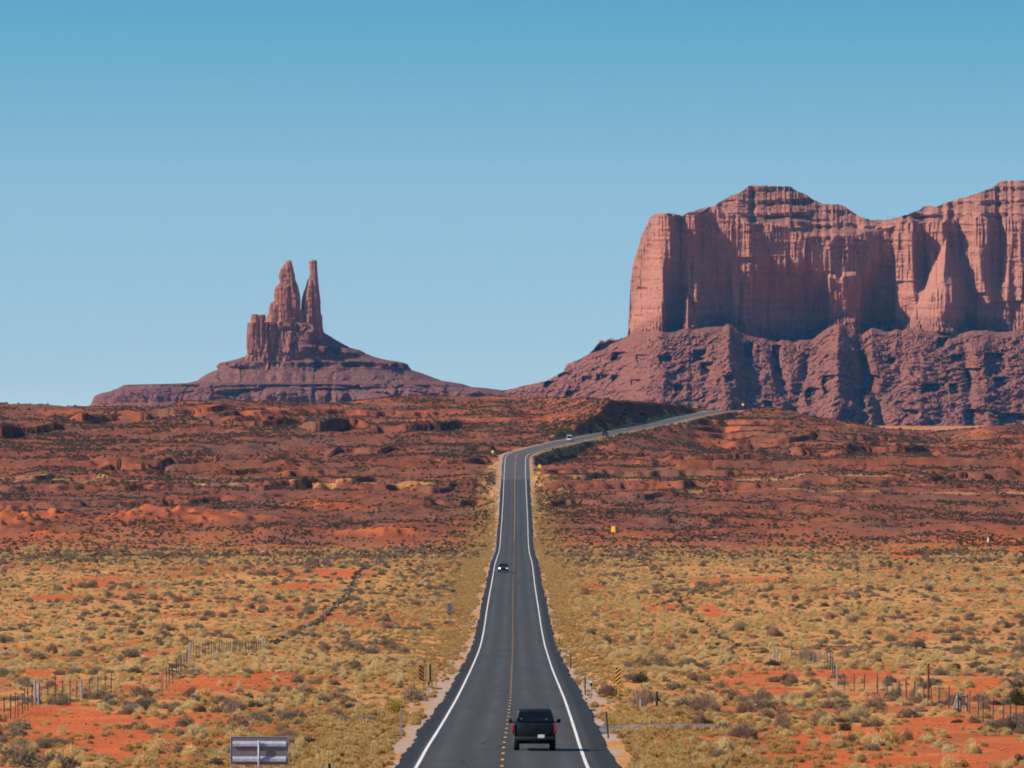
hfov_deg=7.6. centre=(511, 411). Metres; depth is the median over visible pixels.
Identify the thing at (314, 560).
sagebrush cover
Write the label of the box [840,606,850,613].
sagebrush
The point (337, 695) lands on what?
sagebrush
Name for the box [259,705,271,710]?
rabbitbrush
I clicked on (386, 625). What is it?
dry brush
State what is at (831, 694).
dry brush
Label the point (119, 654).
rabbitbrush
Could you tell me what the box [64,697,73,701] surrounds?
sagebrush
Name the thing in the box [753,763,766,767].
grass tuft
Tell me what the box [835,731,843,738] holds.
rabbitbrush
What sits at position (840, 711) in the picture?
dry brush
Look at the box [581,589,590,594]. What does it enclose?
dry brush
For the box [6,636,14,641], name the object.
sagebrush
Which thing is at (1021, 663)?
rabbitbrush
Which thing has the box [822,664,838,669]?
sagebrush
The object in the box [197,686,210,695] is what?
rabbitbrush
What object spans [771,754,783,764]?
grass tuft
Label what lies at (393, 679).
rabbitbrush
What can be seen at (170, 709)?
dry brush
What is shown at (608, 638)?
sagebrush
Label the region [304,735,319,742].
dark shrub
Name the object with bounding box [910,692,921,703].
dry brush
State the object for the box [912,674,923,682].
rabbitbrush
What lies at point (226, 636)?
sagebrush
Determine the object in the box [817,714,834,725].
rabbitbrush
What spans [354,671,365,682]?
rabbitbrush
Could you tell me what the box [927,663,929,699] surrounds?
rusty pole
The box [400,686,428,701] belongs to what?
sagebrush
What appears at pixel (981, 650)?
dry brush
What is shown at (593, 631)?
sagebrush
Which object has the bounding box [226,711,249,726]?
dry brush
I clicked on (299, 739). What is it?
rabbitbrush
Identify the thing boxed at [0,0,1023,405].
sky
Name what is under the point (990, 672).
sagebrush
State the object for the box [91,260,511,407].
butte
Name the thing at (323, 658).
rabbitbrush
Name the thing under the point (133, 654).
sagebrush
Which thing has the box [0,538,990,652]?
shrub cover
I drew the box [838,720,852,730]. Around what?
dark shrub
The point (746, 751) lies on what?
rabbitbrush
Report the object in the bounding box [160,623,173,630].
dry brush
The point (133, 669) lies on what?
dark shrub
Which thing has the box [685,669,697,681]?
dry brush
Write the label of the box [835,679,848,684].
sagebrush
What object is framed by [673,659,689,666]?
sagebrush
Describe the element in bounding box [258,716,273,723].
sagebrush
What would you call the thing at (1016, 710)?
fence
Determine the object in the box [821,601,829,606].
dark shrub
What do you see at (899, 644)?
sagebrush
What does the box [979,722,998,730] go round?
sagebrush
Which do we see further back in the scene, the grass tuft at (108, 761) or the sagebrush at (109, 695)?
the sagebrush at (109, 695)
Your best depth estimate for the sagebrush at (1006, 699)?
496.92 m
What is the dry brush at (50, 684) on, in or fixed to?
on the ground at (12, 524)
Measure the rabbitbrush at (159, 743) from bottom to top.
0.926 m
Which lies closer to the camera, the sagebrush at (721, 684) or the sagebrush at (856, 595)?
the sagebrush at (721, 684)
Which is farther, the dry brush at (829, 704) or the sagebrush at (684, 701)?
the sagebrush at (684, 701)
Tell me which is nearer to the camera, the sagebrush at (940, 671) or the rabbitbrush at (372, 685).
the rabbitbrush at (372, 685)
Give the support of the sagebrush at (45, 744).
on the ground at (12, 524)
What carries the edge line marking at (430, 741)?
on the road at (471, 733)
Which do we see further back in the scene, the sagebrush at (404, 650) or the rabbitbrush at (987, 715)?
the sagebrush at (404, 650)
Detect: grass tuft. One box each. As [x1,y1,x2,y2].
[101,757,114,765]
[109,763,119,767]
[118,757,131,766]
[207,751,218,758]
[300,750,310,756]
[337,758,349,765]
[381,758,395,764]
[661,759,671,765]
[696,761,705,767]
[705,744,717,752]
[705,757,716,767]
[715,760,725,767]
[717,756,728,765]
[727,754,741,762]
[742,761,754,766]
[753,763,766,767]
[757,757,769,764]
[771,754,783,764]
[874,761,887,767]
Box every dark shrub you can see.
[129,666,144,672]
[135,698,151,706]
[138,702,150,712]
[192,705,206,711]
[204,756,224,766]
[244,691,253,698]
[247,700,261,707]
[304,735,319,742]
[340,702,354,708]
[632,671,648,682]
[768,659,780,665]
[779,673,797,680]
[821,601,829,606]
[835,717,844,721]
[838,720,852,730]
[843,734,856,742]
[899,708,921,716]
[946,662,961,669]
[950,719,963,722]
[976,721,999,729]
[992,699,1002,704]
[1006,680,1023,687]
[1006,719,1019,732]
[1014,752,1023,762]
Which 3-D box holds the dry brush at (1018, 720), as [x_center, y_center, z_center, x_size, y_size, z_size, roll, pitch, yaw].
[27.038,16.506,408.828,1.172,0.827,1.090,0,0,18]
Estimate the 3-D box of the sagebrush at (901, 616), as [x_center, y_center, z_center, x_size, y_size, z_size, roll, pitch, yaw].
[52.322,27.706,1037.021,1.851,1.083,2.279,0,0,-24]
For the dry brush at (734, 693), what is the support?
on the ground at (12, 524)
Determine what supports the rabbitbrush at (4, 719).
on the ground at (12, 524)
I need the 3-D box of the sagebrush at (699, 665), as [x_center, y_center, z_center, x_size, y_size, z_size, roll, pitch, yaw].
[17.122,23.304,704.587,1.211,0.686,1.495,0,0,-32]
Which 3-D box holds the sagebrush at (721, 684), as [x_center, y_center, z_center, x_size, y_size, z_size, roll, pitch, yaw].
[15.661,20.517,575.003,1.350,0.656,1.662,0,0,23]
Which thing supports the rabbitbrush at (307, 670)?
on the ground at (12, 524)
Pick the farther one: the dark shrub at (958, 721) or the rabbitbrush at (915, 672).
the rabbitbrush at (915, 672)
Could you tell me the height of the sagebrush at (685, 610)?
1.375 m
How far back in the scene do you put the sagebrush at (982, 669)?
655.90 m
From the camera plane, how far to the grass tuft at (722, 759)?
327.34 m
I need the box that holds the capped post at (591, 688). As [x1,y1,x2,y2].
[590,681,591,696]
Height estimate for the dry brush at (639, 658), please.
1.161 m
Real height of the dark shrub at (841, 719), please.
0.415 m
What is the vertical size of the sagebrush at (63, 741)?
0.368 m
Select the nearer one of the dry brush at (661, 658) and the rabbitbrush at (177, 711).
the rabbitbrush at (177, 711)
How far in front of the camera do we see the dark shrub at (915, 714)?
444.43 m
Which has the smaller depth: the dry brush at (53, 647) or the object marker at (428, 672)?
the object marker at (428, 672)
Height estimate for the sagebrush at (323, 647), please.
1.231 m
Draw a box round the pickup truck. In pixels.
[508,709,560,749]
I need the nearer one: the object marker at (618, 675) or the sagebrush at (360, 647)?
the object marker at (618, 675)
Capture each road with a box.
[395,410,739,767]
[598,724,714,732]
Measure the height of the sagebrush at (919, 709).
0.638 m
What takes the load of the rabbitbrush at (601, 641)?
on the ground at (12, 524)
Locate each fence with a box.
[0,673,111,721]
[162,644,190,692]
[190,638,262,654]
[263,548,410,647]
[773,648,825,664]
[827,652,837,687]
[844,674,949,708]
[969,691,1023,726]
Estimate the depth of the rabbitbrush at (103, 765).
319.27 m
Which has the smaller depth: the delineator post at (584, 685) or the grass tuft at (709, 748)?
the grass tuft at (709, 748)
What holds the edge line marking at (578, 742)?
on the road at (471, 733)
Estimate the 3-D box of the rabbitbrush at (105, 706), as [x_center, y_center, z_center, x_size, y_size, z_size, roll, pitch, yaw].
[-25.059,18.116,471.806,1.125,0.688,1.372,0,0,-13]
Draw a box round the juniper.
[1008,681,1023,705]
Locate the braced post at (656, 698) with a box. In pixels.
[655,691,661,706]
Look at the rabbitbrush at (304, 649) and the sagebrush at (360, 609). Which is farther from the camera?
the sagebrush at (360, 609)
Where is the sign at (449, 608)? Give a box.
[447,603,451,625]
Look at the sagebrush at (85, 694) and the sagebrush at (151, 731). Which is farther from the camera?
the sagebrush at (85, 694)
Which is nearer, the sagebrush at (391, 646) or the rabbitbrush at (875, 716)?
the rabbitbrush at (875, 716)
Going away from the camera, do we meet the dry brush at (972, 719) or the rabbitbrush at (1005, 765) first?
the rabbitbrush at (1005, 765)
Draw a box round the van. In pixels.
[567,435,572,441]
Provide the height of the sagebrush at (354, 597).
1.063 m
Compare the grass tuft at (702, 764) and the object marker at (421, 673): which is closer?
the grass tuft at (702, 764)
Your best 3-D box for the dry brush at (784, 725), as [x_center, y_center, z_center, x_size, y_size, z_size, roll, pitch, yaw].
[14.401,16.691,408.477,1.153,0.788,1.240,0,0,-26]
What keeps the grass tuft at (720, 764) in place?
on the ground at (12, 524)
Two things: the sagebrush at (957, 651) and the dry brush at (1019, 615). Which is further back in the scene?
the dry brush at (1019, 615)
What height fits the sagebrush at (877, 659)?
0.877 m
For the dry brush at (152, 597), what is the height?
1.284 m
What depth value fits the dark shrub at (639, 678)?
583.15 m
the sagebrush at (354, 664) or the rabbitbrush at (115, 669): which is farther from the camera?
the sagebrush at (354, 664)
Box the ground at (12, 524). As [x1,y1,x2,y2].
[0,396,1023,767]
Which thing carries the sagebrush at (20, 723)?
on the ground at (12, 524)
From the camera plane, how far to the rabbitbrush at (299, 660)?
738.63 m
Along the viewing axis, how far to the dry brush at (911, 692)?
528.20 m
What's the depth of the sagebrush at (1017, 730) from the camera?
394.76 m
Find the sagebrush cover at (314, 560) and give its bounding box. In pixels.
[0,504,1023,761]
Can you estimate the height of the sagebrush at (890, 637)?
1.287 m
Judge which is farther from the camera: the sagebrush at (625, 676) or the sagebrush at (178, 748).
the sagebrush at (625, 676)
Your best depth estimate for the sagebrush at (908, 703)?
486.14 m
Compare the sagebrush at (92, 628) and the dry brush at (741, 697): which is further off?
the sagebrush at (92, 628)
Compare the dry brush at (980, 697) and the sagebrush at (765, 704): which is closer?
the sagebrush at (765, 704)
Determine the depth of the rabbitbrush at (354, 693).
534.05 m
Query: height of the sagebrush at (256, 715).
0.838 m
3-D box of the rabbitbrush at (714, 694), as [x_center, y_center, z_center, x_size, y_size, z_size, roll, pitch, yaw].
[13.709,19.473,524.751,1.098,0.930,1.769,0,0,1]
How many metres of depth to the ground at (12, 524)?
2206.83 m
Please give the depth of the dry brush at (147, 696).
513.12 m
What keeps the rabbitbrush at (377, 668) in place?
on the ground at (12, 524)
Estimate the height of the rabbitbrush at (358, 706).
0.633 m
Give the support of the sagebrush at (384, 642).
on the ground at (12, 524)
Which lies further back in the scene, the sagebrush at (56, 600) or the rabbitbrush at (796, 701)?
the sagebrush at (56, 600)
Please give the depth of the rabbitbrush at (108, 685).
568.34 m
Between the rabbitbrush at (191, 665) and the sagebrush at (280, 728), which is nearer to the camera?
the sagebrush at (280, 728)
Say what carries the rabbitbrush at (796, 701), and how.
on the ground at (12, 524)
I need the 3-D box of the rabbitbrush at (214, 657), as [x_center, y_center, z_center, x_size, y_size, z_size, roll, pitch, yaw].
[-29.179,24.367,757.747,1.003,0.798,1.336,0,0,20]
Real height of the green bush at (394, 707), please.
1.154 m
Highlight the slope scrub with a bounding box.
[0,394,1023,571]
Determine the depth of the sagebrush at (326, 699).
516.63 m
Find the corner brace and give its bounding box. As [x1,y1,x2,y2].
[951,693,967,711]
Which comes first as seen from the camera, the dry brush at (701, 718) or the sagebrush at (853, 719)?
the sagebrush at (853, 719)
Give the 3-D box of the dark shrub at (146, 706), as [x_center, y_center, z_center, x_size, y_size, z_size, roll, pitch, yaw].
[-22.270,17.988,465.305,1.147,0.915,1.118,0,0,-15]
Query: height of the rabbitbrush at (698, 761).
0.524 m
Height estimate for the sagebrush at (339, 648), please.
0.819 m
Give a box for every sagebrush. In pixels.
[0,634,10,642]
[0,666,15,676]
[0,735,9,741]
[0,741,39,767]
[2,718,32,729]
[4,672,18,678]
[5,725,28,735]
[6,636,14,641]
[9,738,33,746]
[14,675,31,684]
[21,682,33,686]
[23,695,43,703]
[29,650,46,659]
[31,751,81,767]
[36,738,51,747]
[37,736,55,743]
[47,696,71,705]
[49,736,62,742]
[54,597,64,602]
[59,739,75,744]
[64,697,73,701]
[65,650,82,655]
[79,635,92,642]
[79,691,93,699]
[80,611,91,615]
[84,581,94,587]
[85,626,98,629]
[85,645,97,650]
[86,688,106,699]
[87,665,103,674]
[99,692,118,698]
[106,698,119,705]
[112,627,123,633]
[119,700,133,705]
[119,706,135,714]
[122,703,141,711]
[123,721,145,728]
[124,649,140,657]
[127,684,152,696]
[132,697,157,704]
[140,657,152,662]
[144,727,164,733]
[157,703,174,708]
[165,701,183,706]
[173,728,186,734]
[173,744,184,753]
[175,716,194,726]
[177,638,189,644]
[184,624,194,629]
[184,695,200,702]
[188,667,201,673]
[194,749,220,757]
[198,616,208,620]
[202,610,215,615]
[215,695,224,701]
[217,611,227,617]
[218,633,234,637]
[222,696,239,705]
[244,668,254,673]
[246,709,270,720]
[253,570,266,575]
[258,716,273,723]
[270,684,291,691]
[274,594,284,599]
[274,725,285,731]
[276,708,298,720]
[287,628,303,635]
[289,674,304,682]
[289,707,308,717]
[299,685,313,693]
[302,607,314,613]
[304,678,322,683]
[315,693,334,703]
[319,641,331,649]
[325,678,340,684]
[331,646,343,651]
[331,693,343,697]
[331,716,346,721]
[335,686,350,692]
[341,643,354,648]
[348,595,359,600]
[350,662,362,668]
[352,643,365,650]
[354,712,379,720]
[356,606,366,611]
[363,648,376,653]
[378,616,391,621]
[378,638,389,645]
[387,643,398,650]
[396,646,409,653]
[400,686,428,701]
[410,599,420,605]
[416,657,427,663]
[585,627,595,634]
[600,635,611,643]
[621,660,633,667]
[621,671,637,678]
[640,661,649,666]
[648,657,659,661]
[654,661,670,666]
[665,681,682,690]
[671,696,697,707]
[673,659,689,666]
[679,606,694,612]
[681,724,701,730]
[694,663,705,667]
[694,673,711,680]
[702,661,713,665]
[705,748,726,757]
[712,721,731,728]
[713,681,730,687]
[718,689,728,694]
[734,623,746,630]
[756,698,780,710]
[761,710,774,717]
[766,676,781,681]
[804,671,817,675]
[814,643,827,646]
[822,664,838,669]
[832,696,852,705]
[835,640,846,644]
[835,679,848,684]
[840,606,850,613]
[848,713,861,722]
[850,591,861,597]
[863,743,881,750]
[872,656,882,661]
[881,681,892,685]
[882,687,900,698]
[884,633,897,641]
[895,613,906,618]
[895,641,908,646]
[902,700,914,705]
[908,638,927,648]
[912,705,927,711]
[916,678,942,688]
[926,677,942,683]
[931,667,945,675]
[949,634,964,640]
[951,645,961,649]
[953,649,964,653]
[966,662,978,668]
[972,660,985,665]
[973,638,984,643]
[975,666,987,672]
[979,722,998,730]
[985,670,993,675]
[987,646,997,651]
[992,668,1005,675]
[995,619,1011,626]
[997,697,1009,704]
[998,677,1011,682]
[1000,664,1013,668]
[1006,654,1022,657]
[1009,657,1020,664]
[1012,725,1023,733]
[1013,674,1021,681]
[1016,634,1023,640]
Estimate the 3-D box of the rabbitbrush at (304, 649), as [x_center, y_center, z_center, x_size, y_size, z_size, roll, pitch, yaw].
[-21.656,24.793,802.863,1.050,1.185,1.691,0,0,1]
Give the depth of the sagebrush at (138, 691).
537.99 m
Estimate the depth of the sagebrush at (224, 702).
485.25 m
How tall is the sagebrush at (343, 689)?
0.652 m
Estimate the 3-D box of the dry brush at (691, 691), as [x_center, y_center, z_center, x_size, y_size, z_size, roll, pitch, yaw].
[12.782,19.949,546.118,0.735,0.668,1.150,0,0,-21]
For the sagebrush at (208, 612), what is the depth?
1055.04 m
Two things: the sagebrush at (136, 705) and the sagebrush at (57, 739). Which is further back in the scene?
the sagebrush at (136, 705)
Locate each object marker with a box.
[323,762,332,767]
[419,665,423,690]
[426,664,430,694]
[616,667,620,696]
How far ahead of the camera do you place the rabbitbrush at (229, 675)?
616.09 m
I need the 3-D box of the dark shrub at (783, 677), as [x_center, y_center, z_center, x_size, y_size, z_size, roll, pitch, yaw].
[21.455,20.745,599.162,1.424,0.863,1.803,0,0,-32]
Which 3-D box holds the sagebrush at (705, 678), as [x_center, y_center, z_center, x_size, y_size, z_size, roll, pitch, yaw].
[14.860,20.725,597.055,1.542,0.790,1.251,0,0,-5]
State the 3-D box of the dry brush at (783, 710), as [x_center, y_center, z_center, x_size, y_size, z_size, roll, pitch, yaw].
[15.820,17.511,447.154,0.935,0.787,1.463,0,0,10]
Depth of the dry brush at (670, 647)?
812.79 m
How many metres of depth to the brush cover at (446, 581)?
1639.80 m
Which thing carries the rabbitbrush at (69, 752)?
on the ground at (12, 524)
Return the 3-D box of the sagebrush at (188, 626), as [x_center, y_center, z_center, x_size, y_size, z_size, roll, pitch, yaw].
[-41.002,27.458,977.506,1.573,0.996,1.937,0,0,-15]
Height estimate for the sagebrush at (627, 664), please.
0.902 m
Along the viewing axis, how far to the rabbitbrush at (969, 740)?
371.64 m
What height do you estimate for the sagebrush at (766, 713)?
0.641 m
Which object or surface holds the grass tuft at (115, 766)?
on the ground at (12, 524)
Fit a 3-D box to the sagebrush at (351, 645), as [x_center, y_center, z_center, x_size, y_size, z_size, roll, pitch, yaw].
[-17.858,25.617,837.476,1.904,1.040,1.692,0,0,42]
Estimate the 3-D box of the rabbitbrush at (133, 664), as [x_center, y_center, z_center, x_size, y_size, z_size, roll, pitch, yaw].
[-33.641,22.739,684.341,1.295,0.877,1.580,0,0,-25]
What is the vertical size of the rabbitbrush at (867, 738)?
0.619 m
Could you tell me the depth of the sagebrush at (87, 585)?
1254.78 m
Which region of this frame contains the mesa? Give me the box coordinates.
[502,180,1023,425]
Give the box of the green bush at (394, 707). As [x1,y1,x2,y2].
[386,700,400,713]
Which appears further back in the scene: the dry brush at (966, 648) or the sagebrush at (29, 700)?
the dry brush at (966, 648)
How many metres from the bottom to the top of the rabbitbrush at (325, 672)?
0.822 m
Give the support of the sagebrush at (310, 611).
on the ground at (12, 524)
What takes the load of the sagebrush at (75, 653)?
on the ground at (12, 524)
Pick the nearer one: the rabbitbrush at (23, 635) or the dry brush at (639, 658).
the dry brush at (639, 658)
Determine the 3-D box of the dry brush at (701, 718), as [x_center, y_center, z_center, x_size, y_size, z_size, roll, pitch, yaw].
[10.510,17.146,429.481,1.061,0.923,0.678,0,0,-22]
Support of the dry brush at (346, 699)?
on the ground at (12, 524)
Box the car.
[497,563,509,572]
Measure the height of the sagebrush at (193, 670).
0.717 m
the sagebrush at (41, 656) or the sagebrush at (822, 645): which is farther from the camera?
the sagebrush at (822, 645)
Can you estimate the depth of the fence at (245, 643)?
796.76 m
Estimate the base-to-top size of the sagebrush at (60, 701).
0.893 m
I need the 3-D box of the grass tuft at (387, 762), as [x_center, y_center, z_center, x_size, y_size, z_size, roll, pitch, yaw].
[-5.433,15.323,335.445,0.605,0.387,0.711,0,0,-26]
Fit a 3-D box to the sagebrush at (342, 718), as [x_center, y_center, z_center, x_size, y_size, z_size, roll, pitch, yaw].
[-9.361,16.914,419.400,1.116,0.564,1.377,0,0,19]
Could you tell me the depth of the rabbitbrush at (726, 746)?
349.82 m
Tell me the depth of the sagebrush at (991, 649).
794.34 m
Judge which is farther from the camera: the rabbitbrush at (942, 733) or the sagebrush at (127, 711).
the sagebrush at (127, 711)
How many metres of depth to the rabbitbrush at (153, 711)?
447.95 m
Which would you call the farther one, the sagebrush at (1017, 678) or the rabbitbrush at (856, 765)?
the sagebrush at (1017, 678)
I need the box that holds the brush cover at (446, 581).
[0,546,1016,601]
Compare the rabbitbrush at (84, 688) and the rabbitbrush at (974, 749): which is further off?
the rabbitbrush at (84, 688)
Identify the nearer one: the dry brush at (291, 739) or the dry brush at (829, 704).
the dry brush at (291, 739)
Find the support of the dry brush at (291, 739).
on the ground at (12, 524)
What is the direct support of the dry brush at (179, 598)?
on the ground at (12, 524)
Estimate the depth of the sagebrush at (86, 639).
878.65 m
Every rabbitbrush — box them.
[0,712,8,721]
[0,743,14,750]
[5,674,15,679]
[5,759,14,766]
[10,664,25,672]
[17,630,26,637]
[23,739,39,752]
[28,676,42,682]
[40,693,53,703]
[43,662,53,667]
[43,749,53,756]
[54,742,87,757]
[55,727,71,734]
[74,753,86,761]
[77,686,87,691]
[79,700,88,705]
[93,670,106,679]
[93,682,104,688]
[95,701,111,709]
[97,681,112,688]
[97,761,109,767]
[110,665,118,672]
[114,651,124,658]
[127,662,139,669]
[133,705,147,714]
[133,751,156,763]
[145,733,166,748]
[146,703,160,715]
[147,741,165,753]
[156,656,168,663]
[157,666,165,671]
[172,707,183,714]
[180,744,199,755]
[183,697,200,706]
[184,721,208,737]
[186,660,196,667]
[195,733,205,739]
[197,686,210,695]
[203,725,222,732]
[209,666,222,676]
[210,655,219,660]
[210,660,219,665]
[219,659,233,666]
[222,724,234,731]
[223,726,253,739]
[226,665,237,670]
[226,673,236,676]
[231,708,244,717]
[234,662,244,668]
[238,697,253,703]
[253,694,272,704]
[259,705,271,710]
[272,675,280,681]
[288,692,307,704]
[290,735,307,746]
[295,657,304,663]
[300,643,308,652]
[301,665,318,673]
[304,699,315,706]
[308,749,337,761]
[318,652,329,662]
[319,679,331,690]
[322,668,330,675]
[348,684,362,697]
[351,702,361,710]
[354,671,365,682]
[360,664,374,671]
[367,681,379,688]
[372,663,383,670]
[385,676,400,682]
[397,675,408,681]
[593,639,604,643]
[602,644,613,650]
[609,649,623,657]
[638,681,650,688]
[653,690,664,694]
[656,672,665,681]
[666,698,678,701]
[672,681,686,688]
[679,676,691,685]
[692,757,705,764]
[693,667,701,673]
[706,692,717,700]
[708,690,718,697]
[713,715,720,722]
[714,737,736,753]
[715,697,726,705]
[741,747,751,754]
[760,716,772,724]
[767,696,788,705]
[768,646,783,655]
[773,728,793,736]
[780,653,789,662]
[782,691,801,700]
[792,698,803,705]
[793,662,802,669]
[800,686,819,694]
[801,727,813,733]
[803,703,813,710]
[809,683,818,692]
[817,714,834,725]
[830,736,847,746]
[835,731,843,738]
[843,702,868,717]
[849,762,861,767]
[851,750,866,762]
[858,661,867,669]
[860,732,876,741]
[869,714,881,719]
[871,734,882,745]
[877,724,905,744]
[879,682,889,690]
[911,670,921,675]
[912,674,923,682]
[915,687,925,697]
[916,665,924,674]
[919,762,932,767]
[922,733,934,742]
[936,729,948,737]
[939,754,959,766]
[941,743,957,751]
[943,710,955,716]
[962,678,974,687]
[963,740,982,753]
[966,738,974,742]
[979,709,992,718]
[989,689,1001,697]
[997,760,1012,767]
[1001,689,1009,696]
[1001,727,1012,734]
[1007,756,1017,765]
[1009,659,1018,667]
[1017,760,1023,765]
[1019,658,1023,667]
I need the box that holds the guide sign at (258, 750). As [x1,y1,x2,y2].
[230,736,287,767]
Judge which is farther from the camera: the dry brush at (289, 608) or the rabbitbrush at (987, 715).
the dry brush at (289, 608)
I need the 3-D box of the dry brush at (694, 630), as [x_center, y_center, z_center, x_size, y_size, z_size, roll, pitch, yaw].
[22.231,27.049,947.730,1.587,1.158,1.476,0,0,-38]
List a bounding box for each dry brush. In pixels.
[44,680,58,688]
[45,641,57,653]
[53,668,65,674]
[67,666,78,672]
[76,614,85,620]
[88,676,100,682]
[143,695,157,702]
[149,592,158,599]
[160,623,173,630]
[162,631,173,638]
[166,706,179,712]
[174,593,182,602]
[180,683,196,695]
[210,703,223,712]
[221,696,249,713]
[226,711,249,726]
[263,692,278,700]
[277,727,298,736]
[280,732,297,745]
[283,604,294,610]
[324,705,344,715]
[339,696,357,704]
[340,603,348,609]
[350,608,356,613]
[381,622,392,628]
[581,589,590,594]
[597,683,619,696]
[626,673,632,681]
[627,682,665,705]
[636,655,649,661]
[652,586,660,593]
[654,652,667,662]
[666,573,675,577]
[666,644,675,650]
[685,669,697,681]
[687,687,695,694]
[688,627,698,633]
[689,701,706,711]
[690,710,707,723]
[692,693,717,707]
[706,697,721,711]
[719,709,732,714]
[727,685,741,697]
[727,718,748,736]
[735,694,749,701]
[736,698,756,712]
[740,725,757,739]
[750,687,767,699]
[752,696,762,704]
[760,695,774,699]
[766,624,780,636]
[772,719,791,729]
[773,711,789,725]
[776,705,790,715]
[780,690,797,698]
[784,671,797,686]
[792,703,804,709]
[798,648,815,661]
[808,676,820,684]
[808,708,826,725]
[823,697,834,708]
[824,612,834,618]
[826,687,840,699]
[834,705,849,716]
[839,648,849,656]
[848,615,857,622]
[849,658,866,669]
[860,716,884,726]
[861,691,887,712]
[883,672,897,682]
[885,695,897,701]
[896,708,911,717]
[900,728,913,740]
[909,688,918,696]
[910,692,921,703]
[940,637,950,642]
[946,689,968,705]
[953,624,960,631]
[962,643,970,650]
[968,715,981,722]
[971,691,990,701]
[975,647,987,652]
[979,699,990,709]
[994,715,1014,728]
[1009,710,1023,719]
[1011,640,1023,651]
[1013,612,1022,617]
[1014,717,1023,724]
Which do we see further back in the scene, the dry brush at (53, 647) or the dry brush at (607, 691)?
the dry brush at (53, 647)
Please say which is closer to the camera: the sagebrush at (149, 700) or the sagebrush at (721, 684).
the sagebrush at (149, 700)
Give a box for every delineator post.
[400,709,401,738]
[584,676,585,694]
[605,711,608,737]
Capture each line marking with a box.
[414,410,719,767]
[500,517,514,766]
[525,410,735,767]
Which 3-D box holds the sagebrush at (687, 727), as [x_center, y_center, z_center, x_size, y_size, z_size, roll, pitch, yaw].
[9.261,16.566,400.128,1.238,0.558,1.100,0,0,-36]
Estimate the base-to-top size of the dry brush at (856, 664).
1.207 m
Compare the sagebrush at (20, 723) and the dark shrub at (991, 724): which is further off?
the sagebrush at (20, 723)
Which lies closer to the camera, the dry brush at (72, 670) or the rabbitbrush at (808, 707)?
the rabbitbrush at (808, 707)
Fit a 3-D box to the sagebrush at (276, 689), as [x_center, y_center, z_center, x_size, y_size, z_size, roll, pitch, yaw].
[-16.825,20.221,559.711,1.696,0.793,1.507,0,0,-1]
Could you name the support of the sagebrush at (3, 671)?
on the ground at (12, 524)
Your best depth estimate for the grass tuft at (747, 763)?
327.11 m
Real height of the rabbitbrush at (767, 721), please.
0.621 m
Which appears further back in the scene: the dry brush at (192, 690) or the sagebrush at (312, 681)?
the sagebrush at (312, 681)
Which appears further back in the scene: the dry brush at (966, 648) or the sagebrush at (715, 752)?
the dry brush at (966, 648)
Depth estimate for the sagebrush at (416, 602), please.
1105.79 m
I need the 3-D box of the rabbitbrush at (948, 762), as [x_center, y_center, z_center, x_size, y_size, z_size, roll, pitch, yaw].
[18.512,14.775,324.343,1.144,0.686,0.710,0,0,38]
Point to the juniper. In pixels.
(1018, 697)
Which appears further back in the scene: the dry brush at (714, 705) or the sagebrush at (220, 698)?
the sagebrush at (220, 698)
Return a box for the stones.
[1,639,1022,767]
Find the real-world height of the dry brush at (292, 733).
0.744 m
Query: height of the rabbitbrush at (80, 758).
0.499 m
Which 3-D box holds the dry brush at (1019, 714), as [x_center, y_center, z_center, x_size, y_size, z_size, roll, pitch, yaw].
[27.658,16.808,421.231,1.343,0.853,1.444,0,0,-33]
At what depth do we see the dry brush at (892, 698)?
512.11 m
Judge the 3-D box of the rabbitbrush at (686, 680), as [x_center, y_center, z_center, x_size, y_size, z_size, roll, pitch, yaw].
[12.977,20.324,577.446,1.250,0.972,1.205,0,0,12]
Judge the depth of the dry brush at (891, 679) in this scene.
589.62 m
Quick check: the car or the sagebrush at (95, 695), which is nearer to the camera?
the sagebrush at (95, 695)
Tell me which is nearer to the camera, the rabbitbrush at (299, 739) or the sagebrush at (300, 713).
the rabbitbrush at (299, 739)
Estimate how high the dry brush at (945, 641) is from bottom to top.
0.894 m
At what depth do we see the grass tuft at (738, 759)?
332.61 m
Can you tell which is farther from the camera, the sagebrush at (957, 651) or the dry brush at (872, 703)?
the sagebrush at (957, 651)
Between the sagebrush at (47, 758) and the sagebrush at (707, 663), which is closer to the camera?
the sagebrush at (47, 758)
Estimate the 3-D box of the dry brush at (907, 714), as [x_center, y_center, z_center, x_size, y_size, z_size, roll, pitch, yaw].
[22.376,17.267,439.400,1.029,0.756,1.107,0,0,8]
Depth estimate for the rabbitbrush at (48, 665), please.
713.15 m
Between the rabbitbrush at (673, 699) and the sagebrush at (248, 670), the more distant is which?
the sagebrush at (248, 670)
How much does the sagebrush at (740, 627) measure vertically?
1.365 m
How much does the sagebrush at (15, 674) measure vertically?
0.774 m
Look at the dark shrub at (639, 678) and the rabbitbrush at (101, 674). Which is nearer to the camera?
the dark shrub at (639, 678)
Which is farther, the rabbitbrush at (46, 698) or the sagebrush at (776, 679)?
the sagebrush at (776, 679)
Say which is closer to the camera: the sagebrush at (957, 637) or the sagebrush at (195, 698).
the sagebrush at (195, 698)
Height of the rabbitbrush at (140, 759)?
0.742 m
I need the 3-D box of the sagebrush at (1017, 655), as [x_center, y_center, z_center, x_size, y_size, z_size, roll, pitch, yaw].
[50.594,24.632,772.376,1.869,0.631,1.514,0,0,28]
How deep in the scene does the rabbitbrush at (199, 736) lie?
382.34 m
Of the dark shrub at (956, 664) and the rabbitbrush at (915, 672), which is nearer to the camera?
the rabbitbrush at (915, 672)

